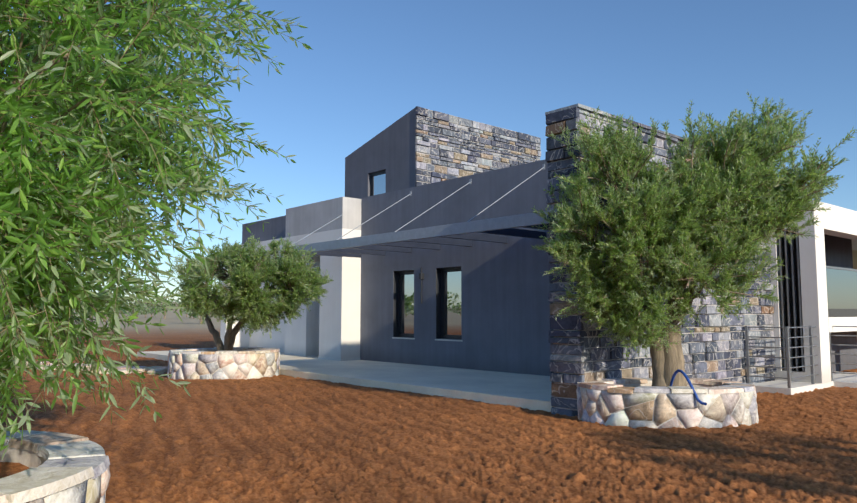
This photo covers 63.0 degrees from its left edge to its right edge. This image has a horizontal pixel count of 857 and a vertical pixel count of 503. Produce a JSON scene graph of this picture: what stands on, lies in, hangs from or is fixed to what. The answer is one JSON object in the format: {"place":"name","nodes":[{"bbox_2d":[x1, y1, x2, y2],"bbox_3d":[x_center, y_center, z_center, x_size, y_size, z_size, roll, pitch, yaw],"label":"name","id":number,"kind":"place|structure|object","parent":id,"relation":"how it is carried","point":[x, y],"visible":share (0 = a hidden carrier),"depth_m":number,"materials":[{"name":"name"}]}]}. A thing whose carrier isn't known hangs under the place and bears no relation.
{"place":"outdoors","nodes":[
{"label":"outdoors","id":0,"kind":"place"},
{"bbox_2d":[17,361,167,374],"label":"wall","id":1,"kind":"structure","parent":0,"point":[160,369],"depth_m":16.44,"materials":[{"name":"stone"}]},
{"bbox_2d":[0,302,856,502],"bbox_3d":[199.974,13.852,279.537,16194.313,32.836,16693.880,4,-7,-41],"label":"ground","id":2,"kind":"structure","parent":0,"point":[281,439],"depth_m":7.18,"materials":[{"name":"soil"}]},
{"bbox_2d":[0,430,109,502],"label":"planter","id":3,"kind":"object","parent":2,"relation":"on","point":[44,467],"visible":0.94,"depth_m":3.78,"materials":[{"name":"stone"}]},
{"bbox_2d":[0,0,312,458],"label":"olive tree","id":4,"kind":"object","parent":3,"relation":"in","point":[72,205],"visible":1,"depth_m":2.99,"materials":[{"name":"green plant"}]},
{"bbox_2d":[19,289,216,323],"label":"trees","id":5,"kind":"object","parent":2,"relation":"on","point":[146,310],"visible":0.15,"depth_m":155.71,"materials":[{"name":"green plant"}]},
{"bbox_2d":[167,347,279,379],"bbox_3d":[-4.456,2.455,15.301,2.208,0.641,2.119,4,-7,-41],"label":"planter","id":6,"kind":"object","parent":2,"relation":"on","point":[245,363],"visible":0.85,"depth_m":14.51,"materials":[{"name":"stone"}]},
{"bbox_2d":[164,233,333,350],"bbox_3d":[-3.763,0.953,14.670,3.496,2.636,2.668,2,-5,-17],"label":"tree","id":7,"kind":"object","parent":6,"relation":"on","point":[292,276],"visible":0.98,"depth_m":14.16,"materials":[{"name":"green plant"}]},
{"bbox_2d":[137,351,552,411],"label":"terrace","id":8,"kind":"structure","parent":2,"relation":"on","point":[529,391],"depth_m":13.17,"materials":[{"name":"concrete"}]},
{"bbox_2d":[220,197,360,360],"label":"wall","id":9,"kind":"structure","parent":8,"relation":"on","point":[329,329],"depth_m":18.89,"materials":[{"name":"white paint"}]},
{"bbox_2d":[360,160,552,375],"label":"front wall","id":10,"kind":"structure","parent":8,"relation":"on","point":[505,314],"depth_m":15.45,"materials":[{"name":"grey paint"}]},
{"bbox_2d":[284,164,550,257],"bbox_3d":[0.226,-0.916,14.739,2.215,1.560,9.250,4,-7,-41],"label":"pergola","id":11,"kind":"object","parent":10,"relation":"attached to","point":[405,241],"visible":0.71,"depth_m":14.18,"materials":[{"name":"grey metal"}]},
{"bbox_2d":[419,267,423,303],"bbox_3d":[-0.174,0.806,16.635,0.100,0.860,0.105,4,-7,-41],"label":"wall lamp","id":12,"kind":"object","parent":10,"relation":"attached to","point":[421,275],"visible":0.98,"depth_m":16.64,"materials":[{"name":"metal"}]},
{"bbox_2d":[392,266,461,341],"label":"front windows","id":13,"kind":"structure","parent":10,"relation":"attached to","point":[448,303],"depth_m":16.35,"materials":[{"name":"glass"}]},
{"bbox_2d":[576,378,758,428],"bbox_3d":[3.072,1.967,9.097,1.671,0.531,2.255,27,-27,-79],"label":"planter","id":14,"kind":"object","parent":2,"relation":"on","point":[636,402],"visible":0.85,"depth_m":8.42,"materials":[{"name":"stone"}]},
{"bbox_2d":[669,369,706,404],"bbox_3d":[3.105,1.634,8.522,0.112,0.389,0.734,1,-5,-16],"label":"irrigation hose","id":15,"kind":"object","parent":14,"relation":"on","point":[689,383],"visible":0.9,"depth_m":8.38,"materials":[{"name":"blue rubber"}]},
{"bbox_2d":[531,92,856,386],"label":"olive","id":16,"kind":"object","parent":14,"relation":"in","point":[734,172],"visible":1,"depth_m":8.68,"materials":[{"name":"green plant"}]},
{"bbox_2d":[753,371,856,394],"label":"plinth","id":17,"kind":"structure","parent":2,"relation":"on","point":[839,380],"depth_m":12.54,"materials":[{"name":"grey concrete"}]},
{"bbox_2d":[743,326,856,387],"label":"railing","id":18,"kind":"object","parent":17,"relation":"on","point":[787,357],"visible":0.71,"depth_m":12.29,"materials":[{"name":"grey metal"}]},
{"bbox_2d":[769,200,856,382],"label":"wing","id":19,"kind":"structure","parent":17,"relation":"on","point":[815,290],"depth_m":13.09,"materials":[{"name":"white paint"}]},
{"bbox_2d":[2,0,856,302],"label":"sky","id":20,"kind":"structure","parent":0,"point":[506,64],"materials":[{"name":"blue"}]},
{"bbox_2d":[545,103,775,415],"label":"wing wall","id":21,"kind":"structure","parent":0,"point":[564,116],"depth_m":9.91,"materials":[{"name":"grey stone"}]},
{"bbox_2d":[824,234,856,371],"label":"ground floor body","id":22,"kind":"structure","parent":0,"point":[838,251],"depth_m":16.97,"materials":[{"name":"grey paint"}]},
{"bbox_2d":[345,107,539,198],"bbox_3d":[0.506,-1.911,21.962,5.200,3.600,3.420,4,-7,-41],"label":"storey","id":23,"kind":"object","parent":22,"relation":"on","point":[391,149],"visible":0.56,"depth_m":19.97,"materials":[{"name":"grey paint"}]},
{"bbox_2d":[370,170,385,195],"bbox_3d":[-1.401,-1.837,20.393,0.120,0.980,0.850,4,-7,-41],"label":"window","id":24,"kind":"structure","parent":23,"relation":"attached to","point":[377,183],"depth_m":20.44,"materials":[{"name":"metal"}]},
{"bbox_2d":[415,106,540,186],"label":"stone cladding","id":25,"kind":"structure","parent":23,"relation":"attached to","point":[473,158],"depth_m":20.14,"materials":[{"name":"grey stone"}]}
]}

